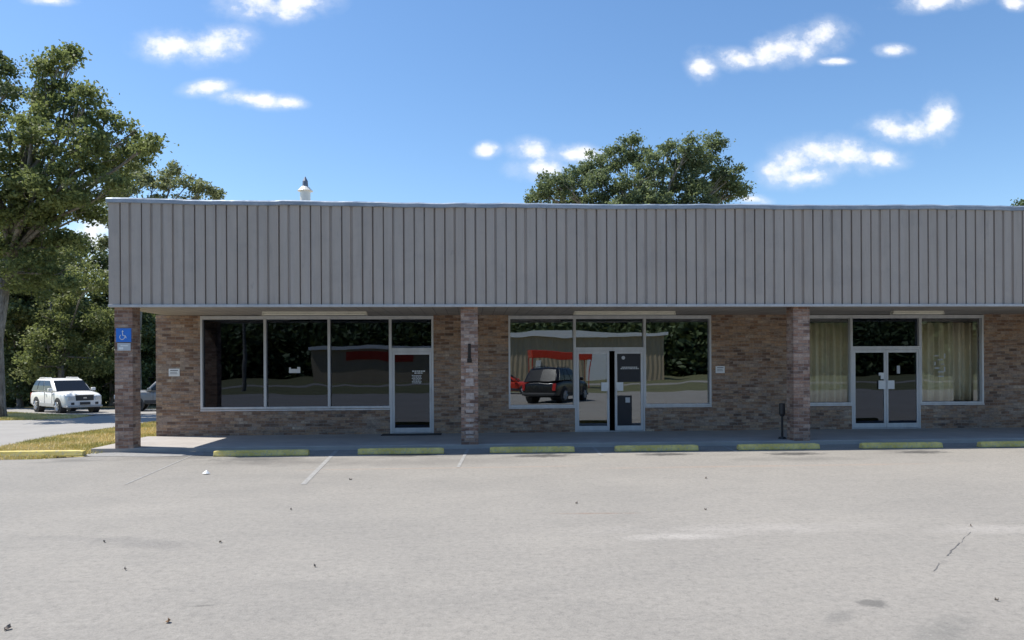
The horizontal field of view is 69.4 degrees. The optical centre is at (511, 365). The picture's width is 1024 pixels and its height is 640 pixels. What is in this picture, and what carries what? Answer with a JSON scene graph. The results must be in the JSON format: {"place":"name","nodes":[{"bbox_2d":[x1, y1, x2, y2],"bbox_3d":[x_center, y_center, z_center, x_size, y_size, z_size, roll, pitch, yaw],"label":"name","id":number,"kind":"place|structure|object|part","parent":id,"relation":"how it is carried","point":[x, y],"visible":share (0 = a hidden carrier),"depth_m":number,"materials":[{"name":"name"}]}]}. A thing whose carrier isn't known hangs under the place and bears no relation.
{"place":"outdoors","nodes":[
{"label":"outdoors","id":0,"kind":"place"},
{"bbox_2d":[15,403,114,458],"bbox_3d":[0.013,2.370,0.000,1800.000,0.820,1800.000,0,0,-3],"label":"ground","id":1,"kind":"structure","parent":0,"point":[80,456],"depth_m":16.38,"materials":[{"name":"green plant"}]},
{"bbox_2d":[0,50,33,190],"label":"oak tree","id":2,"kind":"object","parent":1,"relation":"on","point":[12,92],"visible":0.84,"depth_m":36.05,"materials":[{"name":"green plant"}]},
{"bbox_2d":[0,411,88,419],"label":"grass","id":3,"kind":"structure","parent":1,"relation":"on","point":[12,415],"depth_m":33.07,"materials":[{"name":"green plant"}]},
{"bbox_2d":[0,420,155,459],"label":"grass","id":4,"kind":"structure","parent":1,"relation":"on","point":[87,441],"depth_m":18.87,"materials":[{"name":"green plant"}]},
{"bbox_2d":[0,450,86,456],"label":"wheel stop","id":5,"kind":"object","parent":4,"relation":"on","point":[63,453],"visible":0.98,"depth_m":16.10,"materials":[{"name":"yellow paint"}]},
{"bbox_2d":[0,39,179,416],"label":"oak tree","id":6,"kind":"object","parent":1,"relation":"on","point":[29,216],"visible":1,"depth_m":32.18,"materials":[{"name":"green plant"}]},
{"bbox_2d":[105,177,1023,448],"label":"shop building","id":7,"kind":"structure","parent":1,"relation":"on","point":[470,327],"depth_m":17.86,"materials":[{"name":"metal"}]},
{"bbox_2d":[116,328,130,341],"bbox_3d":[-8.834,-0.696,16.812,0.335,0.312,0.026,0,0,-3],"label":"parking sign","id":8,"kind":"object","parent":7,"relation":"attached to","point":[123,334],"visible":1,"depth_m":16.81,"materials":[{"name":"blue metal"}]},
{"bbox_2d":[117,343,130,350],"bbox_3d":[-8.828,-0.430,16.818,0.292,0.174,0.015,0,0,-3],"label":"notice plate","id":9,"kind":"object","parent":7,"relation":"attached to","point":[123,346],"visible":1,"depth_m":16.81,"materials":[{"name":"white metal"}]},
{"bbox_2d":[169,369,179,375],"bbox_3d":[-9.009,0.179,19.715,0.285,0.203,0.021,0,0,-3],"label":"wall notice","id":10,"kind":"object","parent":7,"relation":"attached to","point":[174,372],"depth_m":19.71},
{"bbox_2d":[200,316,264,409],"bbox_3d":[-7.488,-0.083,19.867,1.697,2.506,0.132,0,0,-3],"label":"window","id":11,"kind":"structure","parent":7,"relation":"in","point":[232,348],"depth_m":19.89,"materials":[{"name":"glass"}]},
{"bbox_2d":[265,316,328,408],"bbox_3d":[-5.792,-0.092,19.962,1.697,2.506,0.132,0,0,-3],"label":"window","id":12,"kind":"structure","parent":7,"relation":"in","point":[296,347],"depth_m":19.99,"materials":[{"name":"glass"}]},
{"bbox_2d":[262,311,367,315],"bbox_3d":[-4.969,-1.318,18.652,2.606,0.096,0.160,0,0,-3],"label":"strip light","id":13,"kind":"object","parent":7,"relation":"attached to","point":[266,313],"visible":1,"depth_m":18.58,"materials":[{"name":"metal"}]},
{"bbox_2d":[329,316,389,408],"bbox_3d":[-4.131,-0.101,20.055,1.627,2.506,0.132,0,0,-3],"label":"window","id":14,"kind":"structure","parent":7,"relation":"in","point":[359,346],"depth_m":20.08,"materials":[{"name":"glass"}]},
{"bbox_2d":[390,316,433,349],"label":"window","id":15,"kind":"structure","parent":7,"relation":"in","point":[406,332],"depth_m":20.16,"materials":[{"name":"glass"}]},
{"bbox_2d":[392,352,431,432],"bbox_3d":[-2.711,0.719,20.071,1.051,2.191,0.110,0,0,-3],"label":"door","id":16,"kind":"structure","parent":7,"relation":"in","point":[412,371],"depth_m":20.09,"materials":[{"name":"glass"}]},
{"bbox_2d":[508,315,574,406],"bbox_3d":[0.812,-0.122,20.331,1.822,2.516,0.132,0,0,-3],"label":"window","id":17,"kind":"structure","parent":7,"relation":"in","point":[541,348],"depth_m":20.36,"materials":[{"name":"glass"}]},
{"bbox_2d":[576,351,609,430],"bbox_3d":[2.234,0.693,20.347,0.909,2.191,0.110,0,0,-3],"label":"door","id":18,"kind":"structure","parent":7,"relation":"in","point":[592,367],"depth_m":20.37,"materials":[{"name":"glass"}]},
{"bbox_2d":[574,315,644,348],"bbox_3d":[2.691,-0.925,20.436,1.948,0.931,0.132,0,0,-3],"label":"window","id":19,"kind":"structure","parent":7,"relation":"in","point":[591,331],"depth_m":20.46,"materials":[{"name":"glass"}]},
{"bbox_2d":[573,311,675,314],"bbox_3d":[2.906,-1.359,19.092,2.646,0.096,0.160,0,0,-3],"label":"strip light","id":20,"kind":"object","parent":7,"relation":"attached to","point":[624,313],"visible":1,"depth_m":19.02,"materials":[{"name":"metal"}]},
{"bbox_2d":[614,351,642,429],"bbox_3d":[3.233,0.687,20.403,0.789,2.191,0.110,0,0,-3],"label":"door","id":21,"kind":"structure","parent":7,"relation":"in","point":[628,365],"depth_m":20.42,"materials":[{"name":"glass"}]},
{"bbox_2d":[645,315,711,405],"bbox_3d":[4.603,-0.142,20.543,1.869,2.516,0.132,0,0,-3],"label":"window","id":22,"kind":"structure","parent":7,"relation":"in","point":[677,347],"depth_m":20.57,"materials":[{"name":"glass"}]},
{"bbox_2d":[716,366,724,372],"bbox_3d":[5.785,0.107,20.542,0.255,0.194,0.021,0,0,-3],"label":"wall notice","id":23,"kind":"object","parent":7,"relation":"attached to","point":[720,369],"depth_m":20.53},
{"bbox_2d":[810,323,847,401],"bbox_3d":[8.682,-0.096,21.018,1.762,2.240,0.251,0,0,-3],"label":"curtain","id":24,"kind":"object","parent":7,"relation":"hanging from","point":[828,362],"visible":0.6,"depth_m":21.03,"materials":[{"name":"beige fabric"}]},
{"bbox_2d":[810,315,851,404],"bbox_3d":[8.667,-0.164,20.770,1.736,2.516,0.132,0,0,-3],"label":"window","id":25,"kind":"structure","parent":7,"relation":"in","point":[848,317],"depth_m":20.75,"materials":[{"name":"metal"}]},
{"bbox_2d":[853,350,885,427],"bbox_3d":[10.063,0.651,20.805,0.945,2.191,0.070,0,0,-3],"label":"door","id":26,"kind":"structure","parent":7,"relation":"in","point":[869,366],"depth_m":20.81,"materials":[{"name":"glass"}]},
{"bbox_2d":[851,315,919,347],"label":"window","id":27,"kind":"structure","parent":7,"relation":"in","point":[868,331],"depth_m":20.90,"materials":[{"name":"glass"}]},
{"bbox_2d":[886,350,918,427],"bbox_3d":[11.014,0.646,20.858,0.945,2.191,0.070,0,0,-3],"label":"door","id":28,"kind":"structure","parent":7,"relation":"in","point":[902,366],"depth_m":20.86,"materials":[{"name":"glass"}]},
{"bbox_2d":[890,311,943,314],"bbox_3d":[10.704,-1.401,19.528,1.387,0.096,0.160,0,0,-3],"label":"strip light","id":29,"kind":"object","parent":7,"relation":"attached to","point":[917,313],"visible":1,"depth_m":19.47,"materials":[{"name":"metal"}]},
{"bbox_2d":[922,323,978,400],"bbox_3d":[12.505,-0.116,21.232,1.923,2.240,0.239,0,0,-3],"label":"curtain","id":30,"kind":"object","parent":7,"relation":"hanging from","point":[956,344],"visible":0.88,"depth_m":21.22,"materials":[{"name":"beige fabric"}]},
{"bbox_2d":[920,315,983,403],"bbox_3d":[12.457,-0.184,20.982,1.856,2.516,0.132,0,0,-3],"label":"window","id":31,"kind":"structure","parent":7,"relation":"in","point":[981,317],"depth_m":20.97,"materials":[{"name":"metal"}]},
{"bbox_2d":[523,128,755,203],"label":"oak tree","id":32,"kind":"object","parent":1,"relation":"on","point":[722,178],"visible":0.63,"depth_m":41.75,"materials":[{"name":"green plant"}]},
{"bbox_2d":[1010,198,1023,205],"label":"oak tree","id":33,"kind":"object","parent":1,"relation":"on","point":[1021,203],"visible":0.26,"depth_m":43.98,"materials":[{"name":"green plant"}]},
{"bbox_2d":[0,414,155,445],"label":"concrete driveway","id":34,"kind":"structure","parent":0,"point":[12,431],"depth_m":26.41,"materials":[{"name":"grey concrete"}]},
{"bbox_2d":[6,404,155,408],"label":"forest floor","id":35,"kind":"structure","parent":0,"point":[151,406],"depth_m":48.16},
{"bbox_2d":[3,255,57,407],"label":"tree","id":36,"kind":"object","parent":35,"relation":"on","point":[19,390],"visible":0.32,"depth_m":46.85,"materials":[{"name":"green plant"}]},
{"bbox_2d":[7,244,114,388],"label":"tree","id":37,"kind":"object","parent":35,"relation":"on","point":[61,340],"visible":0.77,"depth_m":44.52,"materials":[{"name":"green plant"}]},
{"bbox_2d":[4,226,157,405],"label":"woodland","id":38,"kind":"object","parent":35,"relation":"on","point":[27,403],"visible":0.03,"depth_m":53.11,"materials":[{"name":"green plant"}]},
{"bbox_2d":[59,231,158,405],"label":"tree","id":39,"kind":"object","parent":35,"relation":"on","point":[148,362],"visible":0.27,"depth_m":50.01,"materials":[{"name":"green plant"}]},
{"bbox_2d":[89,159,226,389],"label":"pale tree","id":40,"kind":"object","parent":35,"relation":"on","point":[165,183],"visible":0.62,"depth_m":47.69,"materials":[{"name":"green plant"}]},
{"bbox_2d":[7,408,155,414],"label":"driveway","id":41,"kind":"structure","parent":0,"point":[100,412],"depth_m":40.15,"materials":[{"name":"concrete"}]},
{"bbox_2d":[30,377,102,412],"bbox_3d":[-23.902,1.564,39.606,5.020,1.895,2.300,0,0,39],"label":"parked suv","id":42,"kind":"object","parent":41,"relation":"on","point":[61,395],"visible":0.98,"depth_m":38.75,"materials":[{"name":"white paint"}]},
{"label":"window","id":43,"kind":"part","parent":42,"relation":"part of","materials":[{"name":"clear glass"}]},
{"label":"window","id":44,"kind":"part","parent":42,"relation":"part of","materials":[{"name":"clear glass"}]},
{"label":"window","id":45,"kind":"part","parent":42,"relation":"part of","materials":[{"name":"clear glass"}]},
{"bbox_2d":[113,380,155,409],"bbox_3d":[-18.872,1.575,41.003,5.560,1.872,2.350,0,0,-18],"label":"pickup truck","id":46,"kind":"object","parent":41,"relation":"on","point":[148,396],"visible":0.12,"depth_m":39.80,"materials":[{"name":"silver paint"}]},
{"bbox_2d":[0,443,1023,639],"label":"parking lot","id":47,"kind":"structure","parent":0,"point":[839,542],"depth_m":7.92,"materials":[{"name":"grey asphalt"}]},
{"bbox_2d":[85,452,203,456],"bbox_3d":[-8.144,1.967,16.402,2.769,0.001,0.896,0,0,-3],"label":"asphalt patch","id":48,"kind":"object","parent":47,"relation":"on","point":[146,454],"visible":1,"depth_m":16.41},
{"bbox_2d":[126,456,189,483],"bbox_3d":[-6.698,1.960,14.200,0.035,0.001,3.989,0,0,-9],"label":"parking line","id":49,"kind":"object","parent":47,"relation":"on","point":[157,470],"visible":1,"depth_m":13.83,"materials":[{"name":"paint"}]},
{"bbox_2d":[213,449,309,456],"bbox_3d":[-5.443,1.893,16.081,2.020,0.125,0.170,0,0,-3],"label":"wheel stop","id":50,"kind":"object","parent":47,"relation":"on","point":[279,452],"visible":1,"depth_m":16.01,"materials":[{"name":"yellow paint"}]},
{"bbox_2d":[301,450,338,483],"bbox_3d":[-3.771,1.945,14.906,0.090,0.001,5.595,0,0,-7],"label":"parking line","id":51,"kind":"object","parent":47,"relation":"on","point":[314,472],"visible":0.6,"depth_m":13.99,"materials":[{"name":"paint"}]},
{"bbox_2d":[358,447,443,454],"bbox_3d":[-2.445,1.877,16.308,1.880,0.125,0.170,0,0,-2],"label":"wheel stop","id":52,"kind":"object","parent":47,"relation":"on","point":[432,450],"visible":1,"depth_m":16.24,"materials":[{"name":"yellow paint"}]},
{"bbox_2d":[457,448,469,466],"bbox_3d":[-1.022,1.930,15.958,0.070,0.001,3.708,0,0,0],"label":"parking line","id":53,"kind":"object","parent":47,"relation":"on","point":[463,458],"visible":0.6,"depth_m":15.55,"materials":[{"name":"paint"}]},
{"bbox_2d":[490,446,574,452],"bbox_3d":[0.449,1.862,16.470,1.880,0.125,0.170,0,0,-3],"label":"wheel stop","id":54,"kind":"object","parent":47,"relation":"on","point":[525,449],"visible":1,"depth_m":16.40,"materials":[{"name":"yellow paint"}]},
{"bbox_2d":[614,444,698,451],"bbox_3d":[3.248,1.847,16.627,1.880,0.125,0.170,0,0,-3],"label":"wheel stop","id":55,"kind":"object","parent":47,"relation":"on","point":[621,448],"visible":1,"depth_m":16.56,"materials":[{"name":"yellow paint"}]},
{"bbox_2d":[737,443,819,449],"bbox_3d":[6.045,1.833,16.783,1.880,0.125,0.170,0,0,-4],"label":"wheel stop","id":56,"kind":"object","parent":47,"relation":"on","point":[782,446],"visible":1,"depth_m":16.71,"materials":[{"name":"yellow paint"}]},
{"bbox_2d":[859,442,942,448],"bbox_3d":[8.914,1.817,16.944,1.880,0.125,0.170,0,0,-3],"label":"wheel stop","id":57,"kind":"object","parent":47,"relation":"on","point":[866,445],"visible":1,"depth_m":16.88,"materials":[{"name":"yellow paint"}]},
{"bbox_2d":[977,441,1023,446],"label":"wheel stop","id":58,"kind":"object","parent":47,"relation":"on","point":[1000,444],"visible":1,"depth_m":17.00,"materials":[{"name":"yellow paint"}]},
{"bbox_2d":[0,0,1023,299],"label":"sky","id":59,"kind":"structure","parent":0,"point":[827,102],"materials":[{"name":"blue"}]},
{"bbox_2d":[91,427,1023,452],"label":"sidewalk","id":60,"kind":"structure","parent":0,"point":[453,440],"depth_m":18.27,"materials":[{"name":"concrete"}]},
{"bbox_2d":[381,433,441,435],"bbox_3d":[-2.683,1.838,19.785,1.590,0.011,0.510,0,0,-3],"label":"door mat","id":61,"kind":"object","parent":60,"relation":"on","point":[405,434],"depth_m":19.71,"materials":[{"name":"rubber"}]},
{"bbox_2d":[778,403,785,438],"bbox_3d":[6.632,1.357,18.148,0.200,0.876,0.200,0,0,-3],"label":"ashtray post","id":62,"kind":"object","parent":60,"relation":"on","point":[781,409],"visible":1,"depth_m":18.10,"materials":[{"name":"black metal"}]}
]}

